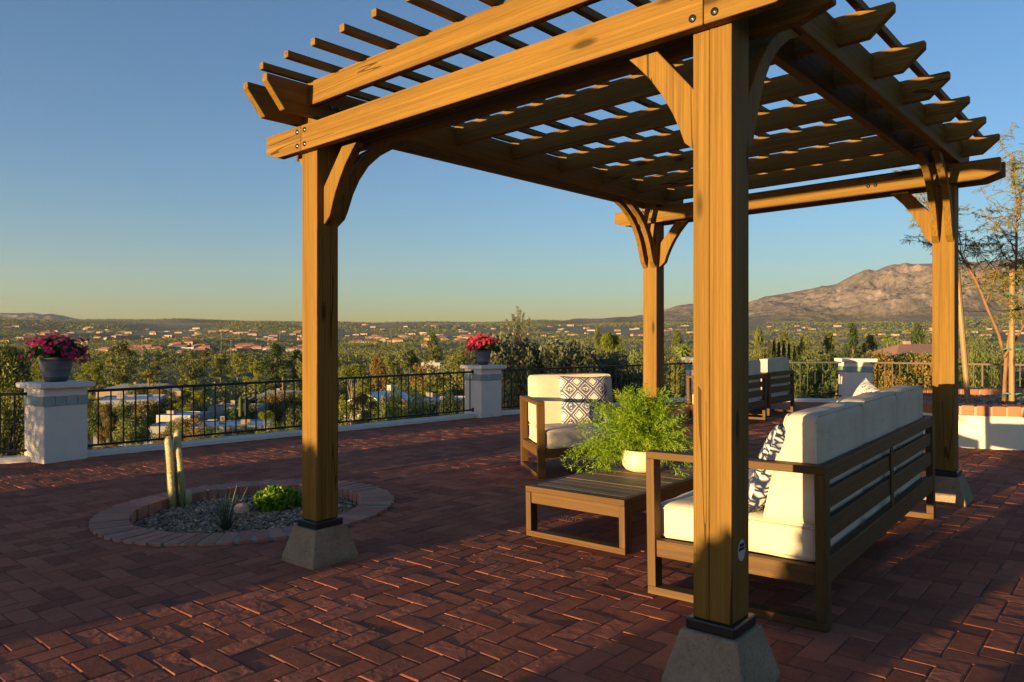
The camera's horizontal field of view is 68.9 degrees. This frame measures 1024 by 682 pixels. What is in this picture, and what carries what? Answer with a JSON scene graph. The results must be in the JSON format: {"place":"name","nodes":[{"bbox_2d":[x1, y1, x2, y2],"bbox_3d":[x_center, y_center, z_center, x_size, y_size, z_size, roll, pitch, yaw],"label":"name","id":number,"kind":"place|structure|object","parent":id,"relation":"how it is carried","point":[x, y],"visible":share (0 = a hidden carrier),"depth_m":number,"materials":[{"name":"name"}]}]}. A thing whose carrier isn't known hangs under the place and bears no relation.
{"place":"outdoors","nodes":[
{"label":"outdoors","id":0,"kind":"place"},
{"bbox_2d":[0,313,84,319],"bbox_3d":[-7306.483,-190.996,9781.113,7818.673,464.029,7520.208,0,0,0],"label":"hills","id":1,"kind":"structure","parent":0,"point":[27,316],"depth_m":9536.54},
{"bbox_2d":[0,401,1023,681],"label":"patio paving","id":2,"kind":"structure","parent":0,"point":[494,457],"depth_m":3.59,"materials":[{"name":"brick"}]},
{"bbox_2d":[520,373,639,478],"bbox_3d":[0.604,0.742,6.846,0.930,0.865,0.780,-1,0,-10],"label":"armchair","id":3,"kind":"object","parent":2,"relation":"on","point":[549,435],"visible":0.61,"depth_m":6.87,"materials":[{"name":"fabric"}]},
{"bbox_2d":[558,376,608,423],"bbox_3d":[0.675,0.547,6.957,0.470,0.470,0.176,0,-20,-7],"label":"throw pillow","id":4,"kind":"object","parent":3,"relation":"on","point":[576,392],"visible":0.91,"depth_m":6.89,"materials":[{"name":"fabric"}]},
{"bbox_2d":[526,462,692,554],"bbox_3d":[0.759,1.020,4.781,0.704,0.303,1.250,-1,0,41],"label":"coffee table","id":5,"kind":"object","parent":2,"relation":"on","point":[620,492],"visible":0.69,"depth_m":4.42,"materials":[{"name":"brown wood"}]},
{"bbox_2d":[559,382,692,475],"bbox_3d":[0.850,0.641,5.045,0.974,0.755,0.837,0,0,22],"label":"potted fern","id":6,"kind":"object","parent":5,"relation":"on","point":[638,426],"visible":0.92,"depth_m":4.89,"materials":[{"name":"plant"}]},
{"bbox_2d":[243,0,1005,681],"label":"pergola","id":7,"kind":"object","parent":2,"relation":"on","point":[719,90],"visible":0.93,"depth_m":3.79,"materials":[{"name":"wood"}]},
{"bbox_2d":[686,360,766,422],"bbox_3d":[3.045,0.704,10.561,0.780,0.865,0.930,-1,0,40],"label":"armchair","id":8,"kind":"object","parent":2,"relation":"on","point":[756,384],"visible":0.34,"depth_m":10.45,"materials":[{"name":"brown wood"}]},
{"bbox_2d":[749,357,794,416],"bbox_3d":[3.829,0.692,11.628,0.780,0.865,0.930,-1,0,43],"label":"armchair","id":9,"kind":"object","parent":2,"relation":"on","point":[777,371],"visible":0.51,"depth_m":11.33,"materials":[{"name":"brown wood"}]},
{"bbox_2d":[646,385,935,632],"bbox_3d":[1.675,0.720,4.139,0.800,0.872,2.360,-1,0,39],"label":"sofa","id":10,"kind":"object","parent":2,"relation":"on","point":[849,484],"visible":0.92,"depth_m":3.35,"materials":[{"name":"fabric"}]},
{"bbox_2d":[749,423,785,512],"bbox_3d":[1.234,0.539,3.352,0.470,0.460,0.166,-6,28,-43],"label":"throw pillow","id":11,"kind":"object","parent":10,"relation":"on","point":[759,483],"visible":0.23,"depth_m":3.21,"materials":[{"name":"fabric"}]},
{"bbox_2d":[853,378,878,395],"bbox_3d":[2.223,0.500,4.731,0.166,0.470,0.470,19,12,5],"label":"throw pillow","id":12,"kind":"object","parent":10,"relation":"on","point":[865,385],"visible":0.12,"depth_m":4.77,"materials":[{"name":"fabric"}]},
{"bbox_2d":[0,317,1023,448],"bbox_3d":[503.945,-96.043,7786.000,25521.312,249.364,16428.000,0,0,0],"label":"terrain","id":13,"kind":"structure","parent":0,"point":[172,326],"depth_m":3092.92,"materials":[{"name":"plant"}]},
{"bbox_2d":[0,341,33,455],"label":"eucalyptus tree","id":14,"kind":"object","parent":13,"relation":"on","point":[13,365],"visible":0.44,"depth_m":29.70,"materials":[{"name":"green plant"}]},
{"bbox_2d":[77,360,105,397],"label":"pine tree","id":15,"kind":"object","parent":13,"relation":"on","point":[98,367],"visible":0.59,"depth_m":189.27,"materials":[{"name":"green plant"}]},
{"bbox_2d":[87,400,116,441],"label":"mesquite tree","id":16,"kind":"object","parent":13,"relation":"on","point":[92,424],"visible":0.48,"depth_m":84.01,"materials":[{"name":"green plant"}]},
{"bbox_2d":[94,402,117,448],"bbox_3d":[-33.656,9.206,61.997,2.064,8.322,2.358,0,0,14],"label":"pine tree","id":17,"kind":"object","parent":13,"relation":"on","point":[104,409],"visible":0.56,"depth_m":61.90,"materials":[{"name":"green plant"}]},
{"bbox_2d":[103,340,138,384],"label":"eucalyptus tree","id":18,"kind":"object","parent":13,"relation":"on","point":[121,372],"visible":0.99,"depth_m":298.91,"materials":[{"name":"green plant"}]},
{"bbox_2d":[108,400,140,445],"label":"valley shrub","id":19,"kind":"object","parent":13,"relation":"on","point":[125,411],"visible":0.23,"depth_m":112.21,"materials":[{"name":"green plant"}]},
{"bbox_2d":[93,393,165,446],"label":"flat roofed house","id":20,"kind":"structure","parent":13,"relation":"on","point":[117,398],"depth_m":122.83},
{"bbox_2d":[112,417,155,445],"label":"mesquite tree","id":21,"kind":"object","parent":13,"relation":"on","point":[129,430],"visible":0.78,"depth_m":77.06,"materials":[{"name":"green plant"}]},
{"bbox_2d":[96,382,190,406],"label":"pitched roof house","id":22,"kind":"structure","parent":13,"relation":"on","point":[176,390],"depth_m":186.93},
{"bbox_2d":[132,397,158,425],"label":"valley shrub","id":23,"kind":"object","parent":13,"relation":"on","point":[150,405],"visible":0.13,"depth_m":113.68,"materials":[{"name":"green plant"}]},
{"bbox_2d":[149,398,173,423],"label":"mesquite tree","id":24,"kind":"object","parent":13,"relation":"on","point":[164,407],"visible":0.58,"depth_m":111.11,"materials":[{"name":"green plant"}]},
{"bbox_2d":[149,418,217,443],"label":"flat roofed house","id":25,"kind":"structure","parent":13,"relation":"on","point":[154,428],"depth_m":96.68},
{"bbox_2d":[156,410,212,422],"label":"flat roofed house","id":26,"kind":"structure","parent":13,"relation":"on","point":[165,417],"depth_m":107.22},
{"bbox_2d":[172,379,207,410],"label":"pine tree","id":27,"kind":"object","parent":13,"relation":"on","point":[188,405],"visible":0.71,"depth_m":149.57,"materials":[{"name":"green plant"}]},
{"bbox_2d":[178,350,203,380],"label":"eucalyptus tree","id":28,"kind":"object","parent":13,"relation":"on","point":[194,370],"visible":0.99,"depth_m":348.71,"materials":[{"name":"green plant"}]},
{"bbox_2d":[208,354,230,388],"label":"pine tree","id":29,"kind":"object","parent":13,"relation":"on","point":[218,362],"visible":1,"depth_m":329.32,"materials":[{"name":"green plant"}]},
{"bbox_2d":[190,416,273,439],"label":"flat roofed house","id":30,"kind":"structure","parent":13,"relation":"on","point":[220,423],"depth_m":97.68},
{"bbox_2d":[208,400,267,418],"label":"flat roofed house","id":31,"kind":"structure","parent":13,"relation":"on","point":[220,407],"depth_m":124.06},
{"bbox_2d":[226,352,249,385],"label":"pine tree","id":32,"kind":"object","parent":13,"relation":"on","point":[237,371],"visible":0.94,"depth_m":343.94,"materials":[{"name":"green plant"}]},
{"bbox_2d":[243,360,269,389],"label":"pine tree","id":33,"kind":"object","parent":13,"relation":"on","point":[255,366],"visible":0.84,"depth_m":259.12,"materials":[{"name":"green plant"}]},
{"bbox_2d":[254,410,279,433],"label":"pine tree","id":34,"kind":"object","parent":13,"relation":"on","point":[269,414],"visible":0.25,"depth_m":69.74,"materials":[{"name":"green plant"}]},
{"bbox_2d":[260,343,291,380],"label":"eucalyptus tree","id":35,"kind":"object","parent":13,"relation":"on","point":[276,350],"visible":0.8,"depth_m":328.96,"materials":[{"name":"green plant"}]},
{"bbox_2d":[264,390,301,429],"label":"valley shrub","id":36,"kind":"object","parent":13,"relation":"on","point":[279,416],"visible":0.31,"depth_m":129.68,"materials":[{"name":"green plant"}]},
{"bbox_2d":[278,404,301,431],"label":"mesquite tree","id":37,"kind":"object","parent":13,"relation":"on","point":[289,418],"visible":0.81,"depth_m":84.47,"materials":[{"name":"green plant"}]},
{"bbox_2d":[284,349,301,386],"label":"eucalyptus tree","id":38,"kind":"object","parent":13,"relation":"on","point":[293,375],"visible":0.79,"depth_m":339.36,"materials":[{"name":"green plant"}]},
{"bbox_2d":[338,364,380,425],"bbox_3d":[-12.019,6.965,57.673,5.430,10.556,4.862,0,0,-11],"label":"pine tree","id":39,"kind":"object","parent":13,"relation":"on","point":[350,371],"visible":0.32,"depth_m":57.67,"materials":[{"name":"green plant"}]},
{"bbox_2d":[351,392,376,424],"bbox_3d":[-8.977,6.562,44.825,2.722,7.053,2.383,0,0,29],"label":"pine tree","id":40,"kind":"object","parent":13,"relation":"on","point":[358,400],"visible":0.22,"depth_m":44.74,"materials":[{"name":"green plant"}]},
{"bbox_2d":[368,353,387,391],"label":"eucalyptus tree","id":41,"kind":"object","parent":13,"relation":"on","point":[380,369],"visible":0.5,"depth_m":129.76,"materials":[{"name":"green plant"}]},
{"bbox_2d":[344,385,411,423],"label":"pitched roof house","id":42,"kind":"structure","parent":13,"relation":"on","point":[381,393],"depth_m":99.29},
{"bbox_2d":[379,357,404,389],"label":"eucalyptus tree","id":43,"kind":"object","parent":13,"relation":"on","point":[388,362],"visible":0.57,"depth_m":272.99,"materials":[{"name":"green plant"}]},
{"bbox_2d":[383,379,427,420],"bbox_3d":[-6.684,6.490,47.868,3.971,8.436,3.900,0,0,19],"label":"palo verde tree","id":44,"kind":"object","parent":13,"relation":"on","point":[397,412],"visible":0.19,"depth_m":47.65,"materials":[{"name":"green plant"}]},
{"bbox_2d":[390,346,420,384],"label":"mesquite tree","id":45,"kind":"object","parent":13,"relation":"on","point":[408,361],"visible":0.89,"depth_m":298.80,"materials":[{"name":"green plant"}]},
{"bbox_2d":[407,362,435,391],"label":"valley shrub","id":46,"kind":"object","parent":13,"relation":"on","point":[416,368],"visible":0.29,"depth_m":227.12,"materials":[{"name":"green plant"}]},
{"bbox_2d":[424,332,442,361],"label":"eucalyptus tree","id":47,"kind":"object","parent":13,"relation":"on","point":[433,338],"visible":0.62,"depth_m":418.83,"materials":[{"name":"green plant"}]},
{"bbox_2d":[420,359,453,391],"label":"valley shrub","id":48,"kind":"object","parent":13,"relation":"on","point":[433,377],"visible":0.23,"depth_m":223.65,"materials":[{"name":"green plant"}]},
{"bbox_2d":[432,389,461,416],"bbox_3d":[-5.189,8.207,61.919,3.062,8.552,2.638,0,0,11],"label":"mesquite tree","id":49,"kind":"object","parent":13,"relation":"on","point":[447,403],"visible":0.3,"depth_m":61.28,"materials":[{"name":"green plant"}]},
{"bbox_2d":[439,352,469,395],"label":"eucalyptus tree","id":50,"kind":"object","parent":13,"relation":"on","point":[458,360],"visible":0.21,"depth_m":109.74,"materials":[{"name":"green plant"}]},
{"bbox_2d":[455,350,506,413],"bbox_3d":[-0.441,1.871,15.608,1.595,3.476,1.633,0,0,-15],"label":"shrub","id":51,"kind":"object","parent":13,"relation":"on","point":[472,360],"depth_m":15.51,"materials":[{"name":"green plant"}]},
{"bbox_2d":[0,316,1023,418],"bbox_3d":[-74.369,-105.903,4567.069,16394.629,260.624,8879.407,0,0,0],"label":"woodland","id":52,"kind":"object","parent":13,"relation":"on","point":[360,353],"visible":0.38,"depth_m":1546.49,"materials":[{"name":"plant"}]},
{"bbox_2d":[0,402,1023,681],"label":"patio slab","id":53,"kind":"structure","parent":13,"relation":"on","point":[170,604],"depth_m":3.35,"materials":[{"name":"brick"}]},
{"bbox_2d":[0,455,30,463],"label":"kerb","id":54,"kind":"structure","parent":53,"relation":"on","point":[13,459],"depth_m":7.76,"materials":[{"name":"white paint"}]},
{"bbox_2d":[0,392,26,452],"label":"railing","id":55,"kind":"object","parent":54,"relation":"on","point":[13,395],"visible":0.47,"depth_m":7.81,"materials":[{"name":"black metal"}]},
{"bbox_2d":[16,380,95,463],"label":"pillar","id":56,"kind":"structure","parent":53,"relation":"on","point":[55,421],"depth_m":7.79,"materials":[{"name":"white paint"}]},
{"bbox_2d":[20,330,89,381],"bbox_3d":[-4.850,0.158,7.979,0.688,0.543,0.687,0,0,0],"label":"flower pot","id":57,"kind":"object","parent":56,"relation":"on","point":[55,365],"visible":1,"depth_m":7.84,"materials":[{"name":"stone"}]},
{"bbox_2d":[89,479,393,546],"bbox_3d":[-1.903,1.275,5.443,2.066,0.192,2.060,0,0,0],"label":"planting bed","id":58,"kind":"object","parent":53,"relation":"on","point":[115,523],"visible":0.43,"depth_m":5.19,"materials":[{"name":"brick"}]},
{"bbox_2d":[164,429,184,507],"bbox_3d":[-2.615,0.997,5.781,0.140,0.619,0.162,0,0,34],"label":"column cactus","id":59,"kind":"object","parent":58,"relation":"on","point":[175,471],"depth_m":5.78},
{"bbox_2d":[186,489,256,530],"bbox_3d":[-1.914,1.136,4.943,0.385,0.291,0.484,0,0,15],"label":"yucca","id":60,"kind":"object","parent":58,"relation":"on","point":[226,521],"visible":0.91,"depth_m":5.00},
{"bbox_2d":[134,494,357,533],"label":"gravel","id":61,"kind":"structure","parent":58,"relation":"on","point":[168,520],"depth_m":5.38,"materials":[{"name":"gravel"}]},
{"bbox_2d":[250,484,301,510],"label":"leafy bush","id":62,"kind":"object","parent":58,"relation":"on","point":[276,497],"visible":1,"depth_m":5.62,"materials":[{"name":"green plant"}]},
{"bbox_2d":[87,413,475,457],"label":"kerb","id":63,"kind":"structure","parent":53,"relation":"on","point":[159,446],"depth_m":9.32,"materials":[{"name":"white paint"}]},
{"bbox_2d":[87,370,473,446],"bbox_3d":[-2.656,0.831,9.908,5.494,0.756,0.060,0,0,-42],"label":"railing","id":64,"kind":"object","parent":63,"relation":"on","point":[236,384],"visible":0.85,"depth_m":9.40,"materials":[{"name":"black metal"}]},
{"bbox_2d":[460,364,506,417],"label":"pillar","id":65,"kind":"structure","parent":53,"relation":"on","point":[486,391],"depth_m":11.69,"materials":[{"name":"white paint"}]},
{"bbox_2d":[465,333,502,364],"bbox_3d":[-0.442,0.119,11.843,0.610,0.512,0.609,0,0,0],"label":"flower pot","id":66,"kind":"object","parent":65,"relation":"on","point":[484,346],"visible":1,"depth_m":11.76,"materials":[{"name":"stone"}]},
{"bbox_2d":[501,397,686,414],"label":"kerb","id":67,"kind":"structure","parent":53,"relation":"on","point":[517,411],"depth_m":13.16,"materials":[{"name":"white paint"}]},
{"bbox_2d":[501,361,692,407],"bbox_3d":[1.580,0.766,13.105,4.398,0.754,0.060,0,0,-31],"label":"railing","id":68,"kind":"object","parent":67,"relation":"on","point":[593,367],"visible":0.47,"depth_m":13.19,"materials":[{"name":"black metal"}]},
{"bbox_2d":[681,357,692,396],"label":"pillar","id":69,"kind":"structure","parent":53,"relation":"on","point":[688,359],"depth_m":14.32,"materials":[{"name":"white paint"}]},
{"bbox_2d":[787,398,839,402],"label":"kerb","id":70,"kind":"structure","parent":53,"relation":"on","point":[828,400],"depth_m":13.47,"materials":[{"name":"white paint"}]},
{"bbox_2d":[789,362,840,395],"bbox_3d":[4.853,0.721,13.803,2.316,0.742,0.060,0,0,24],"label":"railing","id":71,"kind":"object","parent":70,"relation":"on","point":[822,378],"visible":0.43,"depth_m":13.46,"materials":[{"name":"black metal"}]},
{"bbox_2d":[834,358,876,398],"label":"pillar","id":72,"kind":"structure","parent":53,"relation":"on","point":[854,373],"depth_m":13.04,"materials":[{"name":"white paint"}]},
{"bbox_2d":[923,388,1023,449],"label":"raised planter","id":73,"kind":"object","parent":53,"relation":"on","point":[989,426],"visible":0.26,"depth_m":7.67,"materials":[{"name":"beige paint"}]},
{"bbox_2d":[891,122,1023,403],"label":"young tree","id":74,"kind":"object","parent":73,"relation":"in","point":[1018,261],"visible":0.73,"depth_m":8.78,"materials":[{"name":"green plant"}]},
{"bbox_2d":[959,269,970,403],"bbox_3d":[5.305,-0.047,8.780,0.176,1.608,0.062,0,0,20],"label":"tree stake","id":75,"kind":"object","parent":73,"relation":"in","point":[965,370],"visible":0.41,"depth_m":8.76,"materials":[{"name":"brown wood"}]},
{"bbox_2d":[923,394,1023,405],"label":"gravel","id":76,"kind":"structure","parent":73,"relation":"in","point":[987,399],"depth_m":9.27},
{"bbox_2d":[967,264,1023,403],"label":"tree stake","id":77,"kind":"object","parent":73,"relation":"on","point":[1011,392],"visible":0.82,"depth_m":8.68,"materials":[{"name":"brown wood"}]},
{"bbox_2d":[489,331,536,409],"bbox_3d":[0.062,1.687,15.217,2.020,3.801,1.973,0,0,35],"label":"shrub","id":78,"kind":"object","parent":13,"relation":"on","point":[502,357],"visible":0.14,"depth_m":14.90,"materials":[{"name":"green plant"}]},
{"bbox_2d":[505,306,529,365],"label":"shrub shoot","id":79,"kind":"object","parent":78,"relation":"attached to","point":[516,329],"visible":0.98,"depth_m":15.20,"materials":[{"name":"green plant"}]},
{"bbox_2d":[505,337,603,395],"bbox_3d":[0.868,1.776,15.592,2.822,3.729,2.889,0,0,2],"label":"shrub","id":80,"kind":"object","parent":13,"relation":"on","point":[580,358],"visible":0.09,"depth_m":15.24,"materials":[{"name":"green plant"}]},
{"bbox_2d":[593,327,603,355],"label":"eucalyptus tree","id":81,"kind":"object","parent":13,"relation":"on","point":[597,339],"visible":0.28,"depth_m":149.65,"materials":[{"name":"green plant"}]},
{"bbox_2d":[572,351,630,401],"bbox_3d":[1.855,1.958,16.177,2.609,3.505,2.549,0,0,18],"label":"shrub","id":82,"kind":"object","parent":13,"relation":"on","point":[612,360],"visible":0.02,"depth_m":16.04,"materials":[{"name":"green plant"}]},
{"bbox_2d":[600,331,624,385],"bbox_3d":[7.758,5.940,59.923,3.567,13.557,3.983,0,0,-4],"label":"pine tree","id":83,"kind":"object","parent":13,"relation":"on","point":[610,341],"visible":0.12,"depth_m":59.83,"materials":[{"name":"green plant"}]},
{"bbox_2d":[612,367,642,402],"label":"shrub","id":84,"kind":"object","parent":13,"relation":"on","point":[635,381],"visible":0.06,"depth_m":16.40,"materials":[{"name":"green plant"}]},
{"bbox_2d":[624,349,642,375],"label":"mesquite tree","id":85,"kind":"object","parent":13,"relation":"on","point":[633,360],"visible":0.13,"depth_m":89.41,"materials":[{"name":"green plant"}]},
{"bbox_2d":[668,329,682,393],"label":"eucalyptus tree","id":86,"kind":"object","parent":13,"relation":"on","point":[677,338],"visible":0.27,"depth_m":189.71,"materials":[{"name":"green plant"}]},
{"bbox_2d":[665,356,691,397],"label":"eucalyptus tree","id":87,"kind":"object","parent":13,"relation":"on","point":[673,378],"visible":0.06,"depth_m":100.87,"materials":[{"name":"green plant"}]},
{"bbox_2d":[674,343,691,365],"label":"palm tree","id":88,"kind":"object","parent":13,"relation":"on","point":[684,351],"visible":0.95,"depth_m":109.78,"materials":[{"name":"green plant"}]},
{"bbox_2d":[749,327,767,359],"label":"eucalyptus tree","id":89,"kind":"object","parent":13,"relation":"on","point":[758,339],"visible":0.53,"depth_m":258.72,"materials":[{"name":"green plant"}]},
{"bbox_2d":[788,355,821,397],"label":"valley shrub","id":90,"kind":"object","parent":13,"relation":"on","point":[798,380],"visible":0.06,"depth_m":83.07,"materials":[{"name":"green plant"}]},
{"bbox_2d":[796,333,813,360],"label":"eucalyptus tree","id":91,"kind":"object","parent":13,"relation":"on","point":[805,345],"visible":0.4,"depth_m":229.51,"materials":[{"name":"green plant"}]},
{"bbox_2d":[788,354,837,397],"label":"valley shrub","id":92,"kind":"object","parent":13,"relation":"on","point":[798,364],"visible":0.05,"depth_m":84.00,"materials":[{"name":"green plant"}]},
{"bbox_2d":[794,353,845,397],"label":"valley shrub","id":93,"kind":"object","parent":13,"relation":"on","point":[819,370],"visible":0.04,"depth_m":81.98,"materials":[{"name":"green plant"}]},
{"bbox_2d":[818,329,837,367],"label":"eucalyptus tree","id":94,"kind":"object","parent":13,"relation":"on","point":[829,343],"visible":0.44,"depth_m":239.11,"materials":[{"name":"green plant"}]},
{"bbox_2d":[839,322,864,357],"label":"eucalyptus tree","id":95,"kind":"object","parent":13,"relation":"on","point":[853,336],"visible":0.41,"depth_m":259.12,"materials":[{"name":"green plant"}]},
{"bbox_2d":[816,352,917,398],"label":"valley shrub","id":96,"kind":"object","parent":13,"relation":"on","point":[825,383],"visible":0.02,"depth_m":68.39,"materials":[{"name":"green plant"}]},
{"bbox_2d":[859,332,878,353],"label":"eucalyptus tree","id":97,"kind":"object","parent":13,"relation":"on","point":[871,341],"visible":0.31,"depth_m":259.49,"materials":[{"name":"green plant"}]},
{"bbox_2d":[834,349,927,398],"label":"valley shrub","id":98,"kind":"object","parent":13,"relation":"on","point":[888,372],"visible":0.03,"depth_m":65.07,"materials":[{"name":"green plant"}]},
{"bbox_2d":[861,352,931,387],"bbox_3d":[34.705,7.815,66.272,11.533,13.629,11.340,0,0,-42],"label":"valley shrub","id":99,"kind":"object","parent":13,"relation":"on","point":[919,370],"visible":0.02,"depth_m":64.95,"materials":[{"name":"green plant"}]},
{"bbox_2d":[881,352,927,388],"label":"valley shrub","id":100,"kind":"object","parent":13,"relation":"on","point":[904,369],"visible":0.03,"depth_m":65.24,"materials":[{"name":"green plant"}]},
{"bbox_2d":[890,352,931,388],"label":"valley shrub","id":101,"kind":"object","parent":13,"relation":"on","point":[925,380],"visible":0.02,"depth_m":64.42,"materials":[{"name":"green plant"}]},
{"bbox_2d":[860,341,969,361],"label":"pitched roof house","id":102,"kind":"structure","parent":13,"relation":"on","point":[905,346],"depth_m":82.85,"materials":[{"name":"tile"}]},
{"bbox_2d":[909,321,925,343],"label":"eucalyptus tree","id":103,"kind":"object","parent":13,"relation":"on","point":[918,336],"visible":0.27,"depth_m":259.36,"materials":[{"name":"green plant"}]},
{"bbox_2d":[930,349,994,388],"bbox_3d":[10.300,2.454,17.050,1.632,4.729,1.662,0,0,1],"label":"palo verde tree","id":104,"kind":"object","parent":13,"relation":"on","point":[986,381],"depth_m":17.07,"materials":[{"name":"green plant"}]},
{"bbox_2d":[959,335,1007,387],"bbox_3d":[37.624,6.802,60.053,3.419,14.840,3.972,0,0,-9],"label":"mesquite tree","id":105,"kind":"object","parent":13,"relation":"on","point":[973,355],"visible":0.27,"depth_m":59.62,"materials":[{"name":"green plant"}]},
{"bbox_2d":[0,0,1023,322],"label":"sky","id":106,"kind":"structure","parent":0,"point":[139,180],"materials":[{"name":"blue"}]},
{"bbox_2d":[564,259,1023,323],"bbox_3d":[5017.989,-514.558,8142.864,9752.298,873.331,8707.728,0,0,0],"label":"mountain","id":107,"kind":"structure","parent":0,"point":[902,291],"depth_m":6622.56,"materials":[{"name":"stone"}]},
{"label":"kerb","id":108,"kind":"structure","parent":0,"visible":0},
{"bbox_2d":[870,362,1023,388],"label":"railing","id":109,"kind":"object","parent":108,"relation":"on","point":[973,364],"visible":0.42,"depth_m":12.17,"materials":[{"name":"brown metal"}]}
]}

